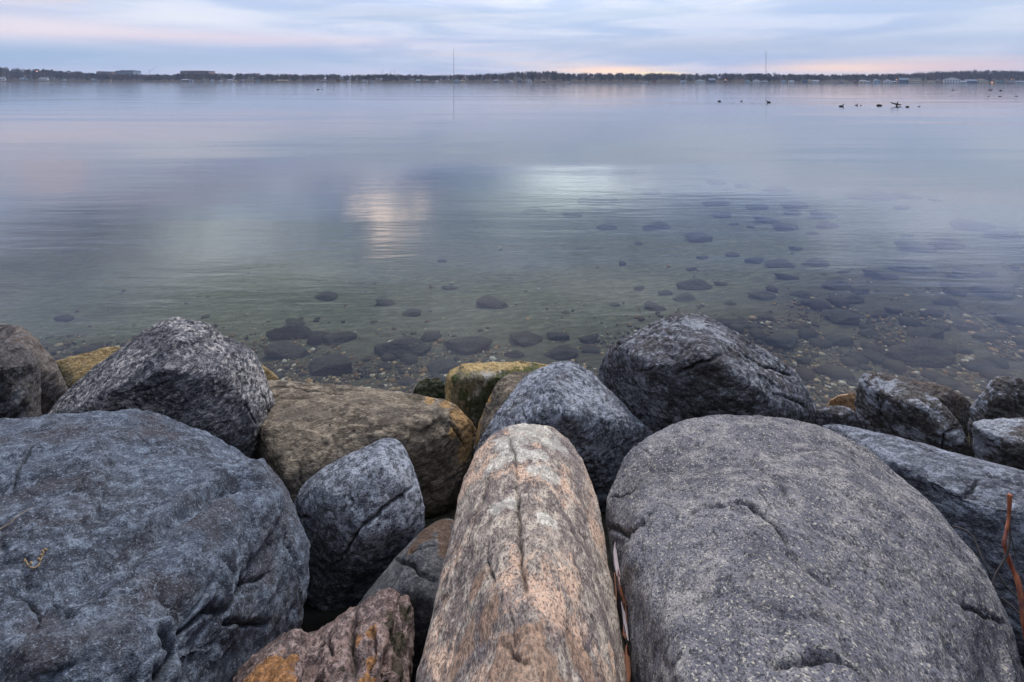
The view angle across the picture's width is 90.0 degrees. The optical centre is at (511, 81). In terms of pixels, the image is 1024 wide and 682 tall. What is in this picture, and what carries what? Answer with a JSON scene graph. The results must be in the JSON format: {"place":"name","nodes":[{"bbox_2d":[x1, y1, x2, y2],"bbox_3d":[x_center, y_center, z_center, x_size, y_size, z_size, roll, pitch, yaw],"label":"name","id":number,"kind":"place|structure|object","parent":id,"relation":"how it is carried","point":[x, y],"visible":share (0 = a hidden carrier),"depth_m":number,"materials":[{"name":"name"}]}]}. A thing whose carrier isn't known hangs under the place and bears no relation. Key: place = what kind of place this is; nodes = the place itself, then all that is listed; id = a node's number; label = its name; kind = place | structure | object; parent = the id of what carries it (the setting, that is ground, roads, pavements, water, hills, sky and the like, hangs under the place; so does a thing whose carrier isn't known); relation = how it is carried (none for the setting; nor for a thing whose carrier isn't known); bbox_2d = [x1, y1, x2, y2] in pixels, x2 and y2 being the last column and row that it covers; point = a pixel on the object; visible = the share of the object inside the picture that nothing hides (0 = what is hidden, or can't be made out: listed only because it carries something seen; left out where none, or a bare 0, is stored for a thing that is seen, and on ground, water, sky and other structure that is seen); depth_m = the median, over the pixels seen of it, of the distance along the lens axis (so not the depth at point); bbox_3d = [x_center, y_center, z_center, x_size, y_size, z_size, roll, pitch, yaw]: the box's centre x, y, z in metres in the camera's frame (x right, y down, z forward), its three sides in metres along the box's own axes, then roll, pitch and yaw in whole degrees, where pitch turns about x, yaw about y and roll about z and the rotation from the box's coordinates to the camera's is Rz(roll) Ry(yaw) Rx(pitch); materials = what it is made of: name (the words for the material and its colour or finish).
{"place":"outdoors","nodes":[
{"label":"outdoors","id":0,"kind":"place"},
{"bbox_2d":[0,142,1023,681],"bbox_3d":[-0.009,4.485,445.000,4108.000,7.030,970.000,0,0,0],"label":"lake bed","id":1,"kind":"object","parent":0,"point":[294,234],"visible":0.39,"depth_m":10.78,"materials":[{"name":"liquid"}]},
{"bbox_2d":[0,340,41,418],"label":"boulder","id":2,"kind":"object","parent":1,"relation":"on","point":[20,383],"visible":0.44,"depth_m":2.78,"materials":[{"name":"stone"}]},
{"bbox_2d":[0,323,67,414],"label":"boulder","id":3,"kind":"object","parent":1,"relation":"on","point":[54,388],"visible":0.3,"depth_m":3.04,"materials":[{"name":"stone"}]},
{"bbox_2d":[53,314,73,321],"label":"sunken stone","id":4,"kind":"object","parent":1,"relation":"on","point":[65,318],"visible":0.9,"depth_m":6.96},
{"bbox_2d":[55,346,121,388],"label":"boulder","id":5,"kind":"object","parent":1,"relation":"on","point":[73,370],"visible":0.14,"depth_m":4.50,"materials":[{"name":"stone"}]},
{"bbox_2d":[0,408,309,681],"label":"boulder","id":6,"kind":"object","parent":1,"relation":"on","point":[177,551],"visible":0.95,"depth_m":1.62,"materials":[{"name":"grey gray rock"}]},
{"bbox_2d":[23,548,47,568],"bbox_3d":[-1.341,1.345,1.438,0.052,0.021,0.065,0,0,-38],"label":"dried sprig","id":7,"kind":"object","parent":6,"relation":"on","point":[38,558],"visible":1,"depth_m":1.44,"materials":[{"name":"plant"}]},
{"bbox_2d":[48,317,274,458],"bbox_3d":[-2.099,2.074,3.132,1.220,1.280,0.976,0,0,0],"label":"boulder","id":8,"kind":"object","parent":1,"relation":"on","point":[209,378],"visible":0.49,"depth_m":2.82,"materials":[{"name":"black stone"}]},
{"bbox_2d":[262,365,278,379],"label":"boulder","id":9,"kind":"object","parent":1,"relation":"on","point":[270,375],"visible":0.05,"depth_m":4.31,"materials":[{"name":"stone"}]},
{"bbox_2d":[264,340,309,359],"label":"sunken stone","id":10,"kind":"object","parent":1,"relation":"on","point":[283,349],"visible":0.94,"depth_m":5.56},
{"bbox_2d":[266,323,311,339],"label":"sunken stone","id":11,"kind":"object","parent":1,"relation":"on","point":[293,331],"visible":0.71,"depth_m":6.11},
{"bbox_2d":[285,318,305,324],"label":"sunken stone","id":12,"kind":"object","parent":1,"relation":"on","point":[293,321],"visible":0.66,"depth_m":6.62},
{"bbox_2d":[232,588,414,681],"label":"boulder","id":13,"kind":"object","parent":1,"relation":"on","point":[370,638],"visible":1,"depth_m":1.57,"materials":[{"name":"stone"}]},
{"bbox_2d":[314,290,338,300],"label":"sunken stone","id":14,"kind":"object","parent":1,"relation":"on","point":[328,295],"visible":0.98,"depth_m":7.67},
{"bbox_2d":[308,353,353,375],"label":"sunken stone","id":15,"kind":"object","parent":1,"relation":"on","point":[335,364],"visible":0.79,"depth_m":5.15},
{"bbox_2d":[324,331,356,345],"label":"sunken stone","id":16,"kind":"object","parent":1,"relation":"on","point":[335,339],"visible":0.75,"depth_m":5.94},
{"bbox_2d":[294,438,424,610],"bbox_3d":[-0.778,2.304,2.522,0.538,1.010,0.664,0,0,-35],"label":"boulder","id":17,"kind":"object","parent":1,"relation":"on","point":[360,512],"visible":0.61,"depth_m":2.34,"materials":[{"name":"grey stone"}]},
{"bbox_2d":[255,380,475,518],"bbox_3d":[-1.098,2.449,3.269,1.741,0.955,1.013,0,0,0],"label":"boulder","id":18,"kind":"object","parent":1,"relation":"on","point":[308,430],"visible":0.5,"depth_m":3.06,"materials":[{"name":"stone"}]},
{"bbox_2d":[377,362,391,370],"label":"sunken stone","id":19,"kind":"object","parent":1,"relation":"on","point":[386,365],"visible":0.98,"depth_m":5.28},
{"bbox_2d":[375,299,395,305],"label":"sunken stone","id":20,"kind":"object","parent":1,"relation":"on","point":[382,302],"visible":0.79,"depth_m":7.29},
{"bbox_2d":[374,336,431,358],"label":"sunken stone","id":21,"kind":"object","parent":1,"relation":"on","point":[399,348],"visible":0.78,"depth_m":5.60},
{"bbox_2d":[357,518,453,681],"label":"boulder","id":22,"kind":"object","parent":1,"relation":"on","point":[412,571],"visible":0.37,"depth_m":2.05,"materials":[{"name":"stone"}]},
{"bbox_2d":[398,378,416,385],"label":"sunken stone","id":23,"kind":"object","parent":1,"relation":"on","point":[405,381],"visible":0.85,"depth_m":4.89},
{"bbox_2d":[401,308,420,316],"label":"sunken stone","id":24,"kind":"object","parent":1,"relation":"on","point":[412,312],"visible":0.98,"depth_m":6.83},
{"bbox_2d":[413,378,444,399],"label":"boulder","id":25,"kind":"object","parent":1,"relation":"on","point":[432,387],"visible":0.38,"depth_m":4.23,"materials":[{"name":"green stone"}]},
{"bbox_2d":[426,358,459,373],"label":"sunken stone","id":26,"kind":"object","parent":1,"relation":"on","point":[442,366],"visible":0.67,"depth_m":5.18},
{"bbox_2d":[444,336,492,353],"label":"sunken stone","id":27,"kind":"object","parent":1,"relation":"on","point":[469,345],"visible":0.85,"depth_m":5.67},
{"bbox_2d":[476,295,508,308],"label":"sunken stone","id":28,"kind":"object","parent":1,"relation":"on","point":[488,301],"visible":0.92,"depth_m":7.08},
{"bbox_2d":[445,361,546,460],"bbox_3d":[-0.068,2.598,3.894,0.881,0.993,0.427,0,0,0],"label":"boulder","id":29,"kind":"object","parent":1,"relation":"on","point":[469,387],"visible":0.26,"depth_m":3.74,"materials":[{"name":"yellow stone"}]},
{"bbox_2d":[473,371,532,454],"bbox_3d":[0.051,2.553,3.688,0.431,0.923,0.676,0,0,43],"label":"boulder","id":30,"kind":"object","parent":1,"relation":"on","point":[504,387],"visible":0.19,"depth_m":3.54,"materials":[{"name":"stone"}]},
{"bbox_2d":[504,350,523,357],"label":"sunken stone","id":31,"kind":"object","parent":1,"relation":"on","point":[514,354],"visible":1,"depth_m":5.52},
{"bbox_2d":[8,215,1023,441],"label":"pebbles","id":32,"kind":"object","parent":1,"relation":"on","point":[855,361],"visible":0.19,"depth_m":5.50,"materials":[{"name":"stone"}]},
{"bbox_2d":[416,423,626,681],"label":"boulder","id":33,"kind":"object","parent":1,"relation":"on","point":[525,590],"visible":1,"depth_m":1.42,"materials":[{"name":"stone"}]},
{"bbox_2d":[624,644,630,681],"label":"dry leaf","id":34,"kind":"object","parent":33,"relation":"on","point":[627,664],"visible":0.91,"depth_m":1.40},
{"bbox_2d":[509,331,542,346],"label":"sunken stone","id":35,"kind":"object","parent":1,"relation":"on","point":[525,338],"visible":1,"depth_m":5.87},
{"bbox_2d":[521,206,546,213],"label":"sunken stone","id":36,"kind":"object","parent":1,"relation":"on","point":[533,209],"visible":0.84,"depth_m":14.78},
{"bbox_2d":[546,332,569,340],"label":"sunken stone","id":37,"kind":"object","parent":1,"relation":"on","point":[559,336],"visible":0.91,"depth_m":5.92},
{"bbox_2d":[543,345,578,359],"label":"sunken stone","id":38,"kind":"object","parent":1,"relation":"on","point":[563,352],"visible":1,"depth_m":5.48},
{"bbox_2d":[473,360,652,513],"bbox_3d":[0.370,2.361,3.218,0.935,1.119,0.866,0,0,27],"label":"boulder","id":39,"kind":"object","parent":1,"relation":"on","point":[596,422],"visible":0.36,"depth_m":3.04,"materials":[{"name":"grey stone"}]},
{"bbox_2d":[562,211,582,216],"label":"sunken stone","id":40,"kind":"object","parent":1,"relation":"on","point":[569,214],"visible":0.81,"depth_m":13.76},
{"bbox_2d":[579,334,597,343],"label":"sunken stone","id":41,"kind":"object","parent":1,"relation":"on","point":[590,339],"visible":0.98,"depth_m":5.86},
{"bbox_2d":[581,345,600,353],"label":"sunken stone","id":42,"kind":"object","parent":1,"relation":"on","point":[590,349],"visible":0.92,"depth_m":5.58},
{"bbox_2d":[576,194,617,205],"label":"sunken stone","id":43,"kind":"object","parent":1,"relation":"on","point":[590,199],"visible":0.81,"depth_m":15.32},
{"bbox_2d":[596,222,617,229],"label":"sunken stone","id":44,"kind":"object","parent":1,"relation":"on","point":[608,226],"visible":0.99,"depth_m":12.01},
{"bbox_2d":[641,189,660,194],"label":"sunken stone","id":45,"kind":"object","parent":1,"relation":"on","point":[651,192],"visible":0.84,"depth_m":16.58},
{"bbox_2d":[644,301,665,310],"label":"sunken stone","id":46,"kind":"object","parent":1,"relation":"on","point":[651,305],"visible":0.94,"depth_m":6.76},
{"bbox_2d":[642,221,670,230],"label":"sunken stone","id":47,"kind":"object","parent":1,"relation":"on","point":[658,225],"visible":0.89,"depth_m":11.63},
{"bbox_2d":[673,293,695,301],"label":"sunken stone","id":48,"kind":"object","parent":1,"relation":"on","point":[685,297],"visible":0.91,"depth_m":7.03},
{"bbox_2d":[676,278,712,289],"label":"sunken stone","id":49,"kind":"object","parent":1,"relation":"on","point":[696,284],"visible":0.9,"depth_m":7.51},
{"bbox_2d":[684,232,712,241],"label":"sunken stone","id":50,"kind":"object","parent":1,"relation":"on","point":[697,237],"visible":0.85,"depth_m":10.40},
{"bbox_2d":[598,313,816,433],"bbox_3d":[1.410,2.258,3.546,1.582,1.334,1.023,0,0,0],"label":"boulder","id":51,"kind":"object","parent":1,"relation":"on","point":[662,373],"visible":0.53,"depth_m":3.26,"materials":[{"name":"stone"}]},
{"bbox_2d":[702,197,729,206],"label":"sunken stone","id":52,"kind":"object","parent":1,"relation":"on","point":[717,201],"visible":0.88,"depth_m":14.06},
{"bbox_2d":[711,212,730,217],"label":"sunken stone","id":53,"kind":"object","parent":1,"relation":"on","point":[721,215],"visible":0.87,"depth_m":12.45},
{"bbox_2d":[744,257,763,263],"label":"sunken stone","id":54,"kind":"object","parent":1,"relation":"on","point":[757,260],"visible":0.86,"depth_m":8.69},
{"bbox_2d":[745,203,768,209],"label":"sunken stone","id":55,"kind":"object","parent":1,"relation":"on","point":[757,206],"visible":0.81,"depth_m":13.19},
{"bbox_2d":[747,291,776,300],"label":"sunken stone","id":56,"kind":"object","parent":1,"relation":"on","point":[761,296],"visible":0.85,"depth_m":6.97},
{"bbox_2d":[752,215,779,223],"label":"sunken stone","id":57,"kind":"object","parent":1,"relation":"on","point":[758,218],"visible":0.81,"depth_m":11.69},
{"bbox_2d":[761,185,790,192],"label":"sunken stone","id":58,"kind":"object","parent":1,"relation":"on","point":[776,188],"visible":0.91,"depth_m":15.47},
{"bbox_2d":[764,259,795,267],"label":"sunken stone","id":59,"kind":"object","parent":1,"relation":"on","point":[777,263],"visible":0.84,"depth_m":8.34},
{"bbox_2d":[763,334,797,348],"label":"sunken stone","id":60,"kind":"object","parent":1,"relation":"on","point":[785,341],"visible":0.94,"depth_m":5.63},
{"bbox_2d":[772,222,797,229],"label":"sunken stone","id":61,"kind":"object","parent":1,"relation":"on","point":[779,225],"visible":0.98,"depth_m":10.97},
{"bbox_2d":[774,273,799,279],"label":"sunken stone","id":62,"kind":"object","parent":1,"relation":"on","point":[784,276],"visible":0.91,"depth_m":7.78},
{"bbox_2d":[780,200,809,208],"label":"sunken stone","id":63,"kind":"object","parent":1,"relation":"on","point":[795,204],"visible":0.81,"depth_m":12.97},
{"bbox_2d":[790,290,813,297],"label":"sunken stone","id":64,"kind":"object","parent":1,"relation":"on","point":[801,293],"visible":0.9,"depth_m":7.03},
{"bbox_2d":[795,356,811,362],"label":"sunken stone","id":65,"kind":"object","parent":1,"relation":"on","point":[801,359],"visible":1,"depth_m":5.29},
{"bbox_2d":[606,414,1023,681],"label":"boulder","id":66,"kind":"object","parent":1,"relation":"on","point":[757,548],"visible":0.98,"depth_m":1.49,"materials":[{"name":"grey stone"}]},
{"bbox_2d":[613,542,620,584],"bbox_3d":[0.359,1.655,1.765,0.018,0.032,0.200,0,0,6],"label":"dry leaf","id":67,"kind":"object","parent":66,"relation":"on","point":[616,563],"visible":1,"depth_m":1.77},
{"bbox_2d":[621,602,628,639],"bbox_3d":[0.339,1.621,1.540,0.012,0.028,0.138,0,0,7],"label":"dry leaf","id":68,"kind":"object","parent":66,"relation":"on","point":[624,618],"visible":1,"depth_m":1.54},
{"bbox_2d":[952,525,990,574],"bbox_3d":[1.674,1.692,1.857,0.042,0.090,0.116,0,0,-24],"label":"twig","id":69,"kind":"object","parent":66,"relation":"on","point":[980,554],"visible":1,"depth_m":1.85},
{"bbox_2d":[801,257,829,266],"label":"sunken stone","id":70,"kind":"object","parent":1,"relation":"on","point":[814,262],"visible":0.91,"depth_m":8.35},
{"bbox_2d":[808,210,838,218],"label":"sunken stone","id":71,"kind":"object","parent":1,"relation":"on","point":[817,214],"visible":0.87,"depth_m":11.79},
{"bbox_2d":[815,220,838,228],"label":"sunken stone","id":72,"kind":"object","parent":1,"relation":"on","point":[826,224],"visible":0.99,"depth_m":10.93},
{"bbox_2d":[821,277,852,290],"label":"sunken stone","id":73,"kind":"object","parent":1,"relation":"on","point":[837,283],"visible":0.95,"depth_m":7.29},
{"bbox_2d":[824,335,853,345],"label":"sunken stone","id":74,"kind":"object","parent":1,"relation":"on","point":[844,340],"visible":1,"depth_m":5.65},
{"bbox_2d":[815,405,866,429],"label":"boulder","id":75,"kind":"object","parent":1,"relation":"on","point":[840,415],"visible":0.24,"depth_m":3.49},
{"bbox_2d":[821,309,860,324],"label":"sunken stone","id":76,"kind":"object","parent":1,"relation":"on","point":[836,316],"visible":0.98,"depth_m":6.17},
{"bbox_2d":[827,393,855,411],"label":"boulder","id":77,"kind":"object","parent":1,"relation":"on","point":[846,400],"visible":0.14,"depth_m":3.87,"materials":[{"name":"orange stone"}]},
{"bbox_2d":[844,293,864,303],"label":"sunken stone","id":78,"kind":"object","parent":1,"relation":"on","point":[854,298],"visible":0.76,"depth_m":6.75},
{"bbox_2d":[849,287,868,293],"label":"sunken stone","id":79,"kind":"object","parent":1,"relation":"on","point":[860,290],"visible":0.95,"depth_m":7.06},
{"bbox_2d":[857,328,878,336],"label":"sunken stone","id":80,"kind":"object","parent":1,"relation":"on","point":[870,332],"visible":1,"depth_m":5.84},
{"bbox_2d":[843,187,898,200],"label":"sunken stone","id":81,"kind":"object","parent":1,"relation":"on","point":[870,194],"visible":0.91,"depth_m":13.46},
{"bbox_2d":[860,348,893,363],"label":"sunken stone","id":82,"kind":"object","parent":1,"relation":"on","point":[874,356],"visible":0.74,"depth_m":5.27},
{"bbox_2d":[870,310,888,317],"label":"sunken stone","id":83,"kind":"object","parent":1,"relation":"on","point":[878,313],"visible":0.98,"depth_m":6.31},
{"bbox_2d":[861,268,901,279],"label":"sunken stone","id":84,"kind":"object","parent":1,"relation":"on","point":[875,273],"visible":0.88,"depth_m":7.58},
{"bbox_2d":[891,191,920,199],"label":"sunken stone","id":85,"kind":"object","parent":1,"relation":"on","point":[899,194],"visible":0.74,"depth_m":13.35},
{"bbox_2d":[883,259,936,273],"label":"sunken stone","id":86,"kind":"object","parent":1,"relation":"on","point":[910,266],"visible":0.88,"depth_m":7.85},
{"bbox_2d":[854,372,974,457],"bbox_3d":[2.671,2.464,3.437,0.378,0.893,0.647,0,0,-44],"label":"boulder","id":87,"kind":"object","parent":1,"relation":"on","point":[885,403],"visible":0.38,"depth_m":3.35,"materials":[{"name":"stone"}]},
{"bbox_2d":[894,238,936,252],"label":"sunken stone","id":88,"kind":"object","parent":1,"relation":"on","point":[909,245],"visible":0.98,"depth_m":8.94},
{"bbox_2d":[882,336,955,366],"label":"sunken stone","id":89,"kind":"object","parent":1,"relation":"on","point":[921,351],"visible":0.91,"depth_m":5.21,"materials":[{"name":"stone"}]},
{"bbox_2d":[822,424,1023,660],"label":"boulder","id":90,"kind":"object","parent":1,"relation":"on","point":[969,493],"visible":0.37,"depth_m":2.27,"materials":[{"name":"grey stone"}]},
{"bbox_2d":[906,326,943,338],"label":"sunken stone","id":91,"kind":"object","parent":1,"relation":"on","point":[928,332],"visible":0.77,"depth_m":5.75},
{"bbox_2d":[922,308,942,316],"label":"sunken stone","id":92,"kind":"object","parent":1,"relation":"on","point":[931,311],"visible":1,"depth_m":6.30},
{"bbox_2d":[909,381,970,437],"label":"boulder","id":93,"kind":"object","parent":1,"relation":"on","point":[957,404],"visible":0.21,"depth_m":3.79,"materials":[{"name":"stone"}]},
{"bbox_2d":[931,296,958,305],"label":"sunken stone","id":94,"kind":"object","parent":1,"relation":"on","point":[946,300],"visible":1,"depth_m":6.58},
{"bbox_2d":[926,236,965,249],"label":"sunken stone","id":95,"kind":"object","parent":1,"relation":"on","point":[947,242],"visible":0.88,"depth_m":9.01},
{"bbox_2d":[939,281,969,291],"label":"sunken stone","id":96,"kind":"object","parent":1,"relation":"on","point":[945,284],"visible":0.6,"depth_m":7.07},
{"bbox_2d":[956,346,972,353],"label":"sunken stone","id":97,"kind":"object","parent":1,"relation":"on","point":[963,350],"visible":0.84,"depth_m":5.39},
{"bbox_2d":[956,324,980,331],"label":"sunken stone","id":98,"kind":"object","parent":1,"relation":"on","point":[970,327],"visible":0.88,"depth_m":5.88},
{"bbox_2d":[950,218,995,230],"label":"sunken stone","id":99,"kind":"object","parent":1,"relation":"on","point":[965,224],"visible":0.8,"depth_m":10.17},
{"bbox_2d":[952,265,996,277],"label":"sunken stone","id":100,"kind":"object","parent":1,"relation":"on","point":[974,271],"visible":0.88,"depth_m":7.49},
{"bbox_2d":[968,358,997,367],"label":"sunken stone","id":101,"kind":"object","parent":1,"relation":"on","point":[978,362],"visible":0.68,"depth_m":5.11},
{"bbox_2d":[971,331,1006,343],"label":"sunken stone","id":102,"kind":"object","parent":1,"relation":"on","point":[992,336],"visible":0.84,"depth_m":5.63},
{"bbox_2d":[969,282,1014,297],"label":"sunken stone","id":103,"kind":"object","parent":1,"relation":"on","point":[998,289],"visible":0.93,"depth_m":6.77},
{"bbox_2d":[967,376,1023,456],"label":"boulder","id":104,"kind":"object","parent":1,"relation":"on","point":[1001,397],"visible":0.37,"depth_m":3.44,"materials":[{"name":"stone"}]},
{"bbox_2d":[972,417,1023,470],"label":"boulder","id":105,"kind":"object","parent":1,"relation":"on","point":[1000,441],"visible":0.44,"depth_m":3.06,"materials":[{"name":"stone"}]},
{"bbox_2d":[983,227,1020,239],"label":"sunken stone","id":106,"kind":"object","parent":1,"relation":"on","point":[1009,233],"visible":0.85,"depth_m":9.54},
{"bbox_2d":[995,311,1023,325],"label":"sunken stone","id":107,"kind":"object","parent":1,"relation":"on","point":[1012,317],"visible":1,"depth_m":6.05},
{"bbox_2d":[0,82,1023,187],"bbox_3d":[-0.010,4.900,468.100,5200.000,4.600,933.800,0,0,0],"label":"water","id":108,"kind":"structure","parent":0,"point":[968,127],"depth_m":33.83,"materials":[{"name":"liquid"}]},
{"bbox_2d":[0,67,1023,83],"bbox_3d":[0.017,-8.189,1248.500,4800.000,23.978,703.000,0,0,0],"label":"shore ground","id":109,"kind":"structure","parent":0,"point":[674,80],"depth_m":944.35,"materials":[{"name":"grey plant"}]},
{"bbox_2d":[116,70,140,74],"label":"apartment block","id":110,"kind":"structure","parent":109,"relation":"on","point":[121,72],"depth_m":1190.00,"materials":[{"name":"grey"}]},
{"bbox_2d":[180,71,214,77],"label":"office building","id":111,"kind":"structure","parent":109,"relation":"on","point":[200,72],"depth_m":1185.00,"materials":[{"name":"grey brick"}]},
{"bbox_2d":[0,0,1023,79],"label":"sky","id":112,"kind":"structure","parent":0,"point":[299,37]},
{"bbox_2d":[992,493,1023,637],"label":"dead stem","id":113,"kind":"object","parent":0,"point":[1016,577],"visible":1,"depth_m":1.57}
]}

